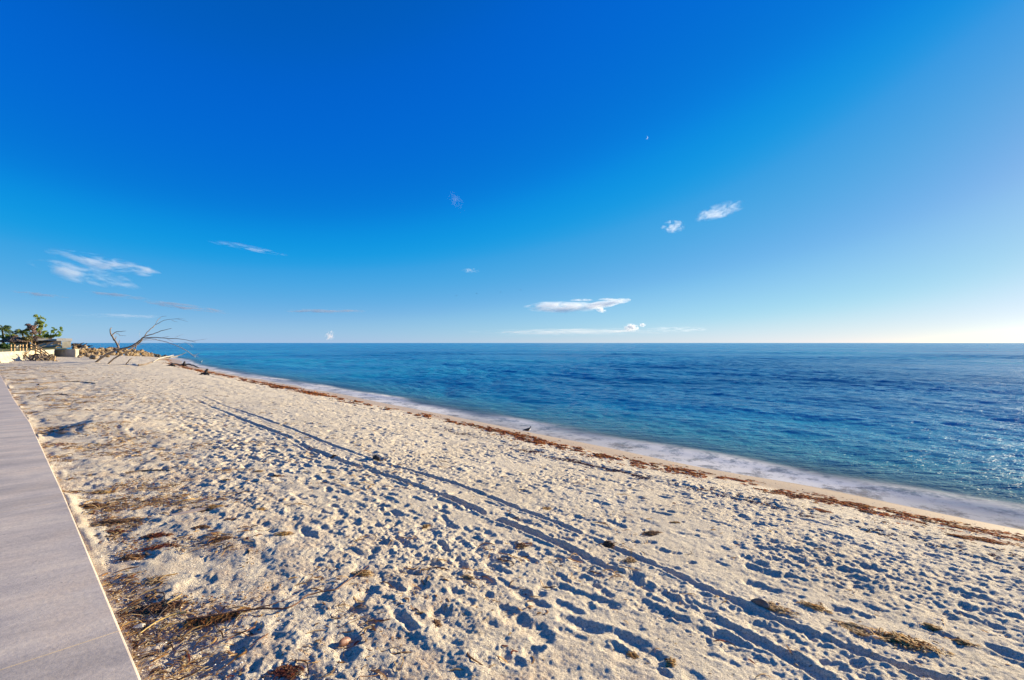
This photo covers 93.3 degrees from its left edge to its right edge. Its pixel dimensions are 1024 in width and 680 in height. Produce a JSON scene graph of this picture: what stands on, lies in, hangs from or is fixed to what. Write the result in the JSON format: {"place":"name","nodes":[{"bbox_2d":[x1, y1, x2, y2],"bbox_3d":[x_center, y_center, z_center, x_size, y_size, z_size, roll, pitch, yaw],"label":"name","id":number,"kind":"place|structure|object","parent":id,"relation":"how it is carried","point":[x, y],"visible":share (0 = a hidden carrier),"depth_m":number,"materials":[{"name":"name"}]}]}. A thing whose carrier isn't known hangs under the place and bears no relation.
{"place":"outdoors","nodes":[
{"label":"outdoors","id":0,"kind":"place"},
{"bbox_2d":[0,348,65,351],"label":"lawn","id":1,"kind":"structure","parent":0,"point":[16,349],"depth_m":61.32,"materials":[{"name":"green plant"}]},
{"bbox_2d":[0,342,12,348],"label":"bush","id":2,"kind":"object","parent":1,"relation":"on","point":[4,346],"visible":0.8,"depth_m":65.67,"materials":[{"name":"green plant"}]},
{"bbox_2d":[0,325,13,343],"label":"palm tree","id":3,"kind":"object","parent":1,"relation":"on","point":[5,328],"visible":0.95,"depth_m":78.11,"materials":[{"name":"green plant"}]},
{"bbox_2d":[0,334,14,343],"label":"bush","id":4,"kind":"object","parent":1,"relation":"on","point":[2,337],"visible":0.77,"depth_m":77.56,"materials":[{"name":"green plant"}]},
{"bbox_2d":[0,335,31,347],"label":"thatched hut","id":5,"kind":"object","parent":1,"relation":"on","point":[13,339],"visible":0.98,"depth_m":77.16,"materials":[{"name":"brown wood"}]},
{"bbox_2d":[10,344,27,350],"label":"deck railing","id":6,"kind":"object","parent":1,"relation":"on","point":[19,347],"visible":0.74,"depth_m":49.95,"materials":[{"name":"brown wood"}]},
{"bbox_2d":[12,329,31,336],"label":"palm tree","id":7,"kind":"object","parent":1,"relation":"on","point":[20,332],"visible":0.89,"depth_m":79.90,"materials":[{"name":"green plant"}]},
{"bbox_2d":[20,336,32,343],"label":"bush","id":8,"kind":"object","parent":1,"relation":"on","point":[27,337],"visible":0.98,"depth_m":77.79,"materials":[{"name":"green plant"}]},
{"bbox_2d":[25,322,38,345],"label":"flowering tree","id":9,"kind":"object","parent":1,"relation":"on","point":[31,327],"visible":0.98,"depth_m":80.89,"materials":[{"name":"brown plant"}]},
{"bbox_2d":[29,336,44,347],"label":"thatched hut","id":10,"kind":"object","parent":1,"relation":"on","point":[35,340],"visible":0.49,"depth_m":80.99,"materials":[{"name":"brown wood"}]},
{"bbox_2d":[31,314,47,337],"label":"tall tree","id":11,"kind":"object","parent":1,"relation":"on","point":[41,323],"visible":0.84,"depth_m":83.78,"materials":[{"name":"green plant"}]},
{"bbox_2d":[42,327,62,338],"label":"leaning tree","id":12,"kind":"object","parent":1,"relation":"on","point":[47,335],"visible":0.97,"depth_m":82.87,"materials":[{"name":"green plant"}]},
{"bbox_2d":[38,338,71,347],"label":"collapsed shelter","id":13,"kind":"object","parent":1,"relation":"on","point":[51,343],"visible":0.98,"depth_m":70.80,"materials":[{"name":"grey concrete"}]},
{"bbox_2d":[54,349,79,356],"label":"concrete block","id":14,"kind":"structure","parent":1,"relation":"on","point":[66,352],"depth_m":59.33,"materials":[{"name":"white concrete"}]},
{"bbox_2d":[71,343,91,347],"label":"debris heap","id":15,"kind":"object","parent":1,"relation":"on","point":[78,345],"visible":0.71,"depth_m":73.68,"materials":[{"name":"grey wood"}]},
{"bbox_2d":[110,327,122,347],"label":"dead tree","id":16,"kind":"object","parent":1,"relation":"on","point":[112,336],"visible":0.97,"depth_m":80.33,"materials":[{"name":"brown wood"}]},
{"bbox_2d":[0,375,140,679],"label":"walkway","id":17,"kind":"structure","parent":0,"point":[58,621],"depth_m":3.20,"materials":[{"name":"concrete"}]},
{"bbox_2d":[0,343,1023,679],"bbox_3d":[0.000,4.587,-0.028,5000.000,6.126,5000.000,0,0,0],"label":"sand","id":18,"kind":"structure","parent":0,"point":[864,569],"depth_m":4.13,"materials":[{"name":"beige sand"}]},
{"bbox_2d":[0,352,8,362],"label":"broken slab","id":19,"kind":"structure","parent":18,"relation":"on","point":[3,358],"depth_m":40.24,"materials":[{"name":"beige concrete"}]},
{"bbox_2d":[9,354,23,360],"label":"broken slab","id":20,"kind":"object","parent":18,"relation":"on","point":[14,357],"depth_m":44.57,"materials":[{"name":"beige concrete"}]},
{"bbox_2d":[0,349,53,358],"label":"seawall","id":21,"kind":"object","parent":18,"relation":"on","point":[49,351],"visible":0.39,"depth_m":46.94,"materials":[{"name":"beige concrete"}]},
{"bbox_2d":[30,343,49,357],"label":"beach stairs","id":22,"kind":"structure","parent":21,"relation":"on","point":[36,349],"depth_m":48.23,"materials":[{"name":"brown wood"}]},
{"bbox_2d":[23,352,56,360],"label":"root tangle","id":23,"kind":"object","parent":18,"relation":"on","point":[37,356],"visible":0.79,"depth_m":44.77,"materials":[{"name":"brown wood"}]},
{"bbox_2d":[55,430,68,433],"bbox_3d":[-8.066,1.653,8.692,0.241,0.050,0.094,0,0,-24],"label":"rock","id":24,"kind":"object","parent":18,"relation":"on","point":[61,432],"visible":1,"depth_m":8.66,"materials":[{"name":"grey stone"}]},
{"bbox_2d":[38,381,91,384],"bbox_3d":[-18.351,1.768,20.114,1.754,0.099,1.669,0,0,-35],"label":"stick","id":25,"kind":"object","parent":18,"relation":"on","point":[62,381],"visible":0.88,"depth_m":20.26,"materials":[{"name":"beige wood"}]},
{"bbox_2d":[79,503,109,507],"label":"seaweed tuft","id":26,"kind":"object","parent":18,"relation":"on","point":[83,505],"visible":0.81,"depth_m":4.92,"materials":[{"name":"brown plant"}]},
{"bbox_2d":[91,490,116,493],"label":"seaweed tuft","id":27,"kind":"object","parent":18,"relation":"on","point":[105,491],"visible":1,"depth_m":5.38,"materials":[{"name":"brown plant"}]},
{"bbox_2d":[107,529,125,534],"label":"seaweed tuft","id":28,"kind":"object","parent":18,"relation":"on","point":[121,531],"visible":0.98,"depth_m":4.22,"materials":[{"name":"brown plant"}]},
{"bbox_2d":[91,518,142,525],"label":"seaweed tuft","id":29,"kind":"object","parent":18,"relation":"on","point":[113,521],"visible":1,"depth_m":4.47,"materials":[{"name":"brown plant"}]},
{"bbox_2d":[113,552,145,561],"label":"seaweed tuft","id":30,"kind":"object","parent":18,"relation":"on","point":[131,556],"visible":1,"depth_m":3.70,"materials":[{"name":"brown plant"}]},
{"bbox_2d":[132,623,145,629],"bbox_3d":[-2.165,1.668,2.810,0.064,0.028,0.040,0,0,-44],"label":"shell","id":31,"kind":"object","parent":18,"relation":"on","point":[140,626],"visible":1,"depth_m":2.80,"materials":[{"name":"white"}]},
{"bbox_2d":[120,596,167,617],"bbox_3d":[-2.236,1.658,3.005,0.267,0.014,0.203,0,0,10],"label":"root","id":32,"kind":"object","parent":18,"relation":"on","point":[148,610],"visible":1,"depth_m":2.98,"materials":[{"name":"brown wood"}]},
{"bbox_2d":[125,469,168,473],"bbox_3d":[-4.738,1.708,6.317,0.516,0.035,0.084,0,0,-18],"label":"stick","id":33,"kind":"object","parent":18,"relation":"on","point":[145,470],"visible":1,"depth_m":6.33,"materials":[{"name":"wood"}]},
{"bbox_2d":[95,316,203,363],"bbox_3d":[-31.800,0.141,40.720,17.906,4.384,3.234,0,0,31],"label":"dead tree","id":34,"kind":"object","parent":18,"relation":"on","point":[132,346],"visible":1,"depth_m":39.91,"materials":[{"name":"brown wood"}]},
{"bbox_2d":[137,575,168,586],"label":"seaweed tuft","id":35,"kind":"object","parent":18,"relation":"on","point":[150,581],"visible":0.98,"depth_m":3.32,"materials":[{"name":"brown plant"}]},
{"bbox_2d":[138,532,173,539],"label":"seaweed tuft","id":36,"kind":"object","parent":18,"relation":"on","point":[158,534],"visible":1,"depth_m":4.12,"materials":[{"name":"brown plant"}]},
{"bbox_2d":[124,599,192,616],"bbox_3d":[-2.189,1.663,3.008,0.379,0.028,0.180,0,0,-12],"label":"seaweed tuft","id":37,"kind":"object","parent":18,"relation":"on","point":[158,607],"visible":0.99,"depth_m":3.00,"materials":[{"name":"brown plant"}]},
{"bbox_2d":[137,542,180,551],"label":"seaweed tuft","id":38,"kind":"object","parent":18,"relation":"on","point":[155,546],"visible":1,"depth_m":3.88,"materials":[{"name":"brown plant"}]},
{"bbox_2d":[138,352,185,365],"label":"driftwood log","id":39,"kind":"object","parent":18,"relation":"on","point":[157,359],"visible":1,"depth_m":43.42,"materials":[{"name":"brown wood"}]},
{"bbox_2d":[137,611,186,635],"bbox_3d":[-2.071,1.661,2.848,0.064,0.015,0.269,0,0,28],"label":"stem","id":40,"kind":"object","parent":18,"relation":"on","point":[183,612],"visible":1,"depth_m":2.90,"materials":[{"name":"beige plant"}]},
{"bbox_2d":[171,504,227,515],"bbox_3d":[-3.060,1.674,4.775,0.505,0.039,0.160,0,0,-32],"label":"weathered board","id":41,"kind":"object","parent":18,"relation":"on","point":[213,506],"visible":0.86,"depth_m":4.77,"materials":[{"name":"grey wood"}]},
{"bbox_2d":[191,525,209,528],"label":"seaweed tuft","id":42,"kind":"object","parent":18,"relation":"on","point":[199,526],"visible":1,"depth_m":4.29,"materials":[{"name":"brown plant"}]},
{"bbox_2d":[199,369,209,374],"bbox_3d":[-20.645,2.196,32.493,1.192,0.540,0.304,0,0,22],"label":"snag","id":43,"kind":"object","parent":18,"relation":"on","point":[205,372],"visible":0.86,"depth_m":32.40,"materials":[{"name":"brown wood"}]},
{"bbox_2d":[211,536,235,542],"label":"seaweed tuft","id":44,"kind":"object","parent":18,"relation":"on","point":[218,539],"visible":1,"depth_m":4.04,"materials":[{"name":"brown plant"}]},
{"bbox_2d":[225,626,255,640],"bbox_3d":[-1.526,1.649,2.716,0.029,0.020,0.165,0,0,40],"label":"stick","id":45,"kind":"object","parent":18,"relation":"on","point":[251,628],"visible":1,"depth_m":2.72,"materials":[{"name":"brown wood"}]},
{"bbox_2d":[174,565,368,630],"bbox_3d":[-1.451,1.663,3.133,1.207,0.040,0.288,0,0,-39],"label":"palm stalk","id":46,"kind":"object","parent":18,"relation":"on","point":[210,619],"visible":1,"depth_m":2.90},
{"bbox_2d":[275,531,293,536],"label":"seaweed tuft","id":47,"kind":"object","parent":18,"relation":"on","point":[284,533],"visible":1,"depth_m":4.18,"materials":[{"name":"brown plant"}]},
{"bbox_2d":[265,662,304,679],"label":"seaweed tuft","id":48,"kind":"object","parent":18,"relation":"on","point":[289,671],"visible":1,"depth_m":2.43,"materials":[{"name":"brown plant"}]},
{"bbox_2d":[339,637,351,646],"bbox_3d":[-0.933,1.693,2.710,0.030,0.048,0.088,0,0,28],"label":"shell","id":49,"kind":"object","parent":18,"relation":"on","point":[344,641],"visible":1,"depth_m":2.69},
{"bbox_2d":[351,569,373,576],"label":"seaweed tuft","id":50,"kind":"object","parent":18,"relation":"on","point":[365,572],"visible":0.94,"depth_m":3.50,"materials":[{"name":"beige plant"}]},
{"bbox_2d":[373,455,379,460],"bbox_3d":[-2.096,1.806,7.436,0.226,0.087,0.067,0,0,44],"label":"driftwood chunk","id":51,"kind":"object","parent":18,"relation":"on","point":[376,457],"visible":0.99,"depth_m":7.38,"materials":[{"name":"brown wood"}]},
{"bbox_2d":[432,618,442,627],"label":"seaweed tuft","id":52,"kind":"object","parent":18,"relation":"on","point":[437,623],"visible":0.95,"depth_m":2.92,"materials":[{"name":"brown plant"}]},
{"bbox_2d":[460,574,475,579],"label":"seaweed tuft","id":53,"kind":"object","parent":18,"relation":"on","point":[466,576],"visible":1,"depth_m":3.53,"materials":[{"name":"beige plant"}]},
{"bbox_2d":[0,366,1021,679],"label":"beach litter","id":54,"kind":"object","parent":18,"relation":"on","point":[132,600],"visible":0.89,"depth_m":3.63,"materials":[{"name":"brown plant"}]},
{"bbox_2d":[514,543,526,547],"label":"seaweed tuft","id":55,"kind":"object","parent":18,"relation":"on","point":[522,545],"visible":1,"depth_m":4.19,"materials":[{"name":"brown plant"}]},
{"bbox_2d":[46,396,1022,679],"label":"shell grit","id":56,"kind":"object","parent":18,"relation":"on","point":[386,528],"visible":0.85,"depth_m":4.23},
{"bbox_2d":[155,358,1023,568],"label":"seaweed wrack","id":57,"kind":"object","parent":18,"relation":"on","point":[535,440],"visible":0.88,"depth_m":7.90,"materials":[{"name":"brown plant"}]},
{"bbox_2d":[602,540,614,547],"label":"seaweed tuft","id":58,"kind":"object","parent":18,"relation":"on","point":[607,544],"visible":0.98,"depth_m":4.37,"materials":[{"name":"brown plant"}]},
{"bbox_2d":[622,556,635,563],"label":"seaweed tuft","id":59,"kind":"object","parent":18,"relation":"on","point":[630,559],"visible":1,"depth_m":3.99,"materials":[{"name":"beige plant"}]},
{"bbox_2d":[625,651,640,658],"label":"seaweed tuft","id":60,"kind":"object","parent":18,"relation":"on","point":[633,655],"visible":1,"depth_m":2.68,"materials":[{"name":"brown plant"}]},
{"bbox_2d":[642,530,662,535],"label":"seaweed tuft","id":61,"kind":"object","parent":18,"relation":"on","point":[650,533],"visible":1,"depth_m":4.70,"materials":[{"name":"brown plant"}]},
{"bbox_2d":[664,656,676,667],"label":"seaweed tuft","id":62,"kind":"object","parent":18,"relation":"on","point":[670,661],"visible":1,"depth_m":2.61,"materials":[{"name":"beige plant"}]},
{"bbox_2d":[751,598,770,608],"bbox_3d":[1.714,1.813,3.334,0.128,0.059,0.059,0,0,44],"label":"rock","id":63,"kind":"object","parent":18,"relation":"on","point":[761,602],"visible":0.98,"depth_m":3.31,"materials":[{"name":"grey stone"}]},
{"bbox_2d":[748,598,799,617],"bbox_3d":[1.798,1.826,3.320,0.174,0.033,0.327,0,0,-41],"label":"seaweed tuft","id":64,"kind":"object","parent":18,"relation":"on","point":[774,607],"visible":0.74,"depth_m":3.27,"materials":[{"name":"beige plant"}]},
{"bbox_2d":[795,600,832,613],"bbox_3d":[2.089,1.842,3.338,0.221,0.028,0.135,0,0,17],"label":"seaweed tuft","id":65,"kind":"object","parent":18,"relation":"on","point":[816,607],"visible":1,"depth_m":3.33,"materials":[{"name":"beige plant"}]},
{"bbox_2d":[812,508,832,513],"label":"seaweed tuft","id":66,"kind":"object","parent":18,"relation":"on","point":[821,510],"visible":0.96,"depth_m":6.05,"materials":[{"name":"brown plant"}]},
{"bbox_2d":[831,620,872,635],"bbox_3d":[2.173,1.840,3.074,0.228,0.038,0.152,0,0,22],"label":"seaweed tuft","id":67,"kind":"object","parent":18,"relation":"on","point":[852,627],"visible":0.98,"depth_m":3.08,"materials":[{"name":"beige plant"}]},
{"bbox_2d":[860,625,953,656],"bbox_3d":[2.389,1.835,2.937,0.463,0.044,0.248,0,0,34],"label":"seaweed tuft","id":68,"kind":"object","parent":18,"relation":"on","point":[907,641],"visible":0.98,"depth_m":2.93,"materials":[{"name":"brown plant"}]},
{"bbox_2d":[918,622,944,632],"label":"seaweed tuft","id":69,"kind":"object","parent":18,"relation":"on","point":[932,627],"visible":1,"depth_m":3.13,"materials":[{"name":"beige plant"}]},
{"bbox_2d":[944,636,980,647],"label":"seaweed tuft","id":70,"kind":"object","parent":18,"relation":"on","point":[961,641],"visible":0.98,"depth_m":2.96,"materials":[{"name":"beige plant"}]},
{"bbox_2d":[950,534,977,540],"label":"seaweed tuft","id":71,"kind":"object","parent":18,"relation":"on","point":[960,536],"visible":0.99,"depth_m":5.39,"materials":[{"name":"brown plant"}]},
{"bbox_2d":[963,535,1013,545],"bbox_3d":[5.267,2.222,5.360,0.441,0.056,0.254,0,0,41],"label":"seaweed tuft","id":72,"kind":"object","parent":18,"relation":"on","point":[988,540],"visible":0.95,"depth_m":5.34,"materials":[{"name":"brown plant"}]},
{"bbox_2d":[0,0,1023,342],"label":"sky","id":73,"kind":"structure","parent":0,"point":[237,171],"materials":[{"name":"blue"}]},
{"bbox_2d":[6,343,1023,528],"bbox_3d":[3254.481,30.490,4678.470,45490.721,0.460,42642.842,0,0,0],"label":"sea","id":74,"kind":"structure","parent":0,"point":[935,427],"depth_m":22.84,"materials":[{"name":"liquid"}]}
]}

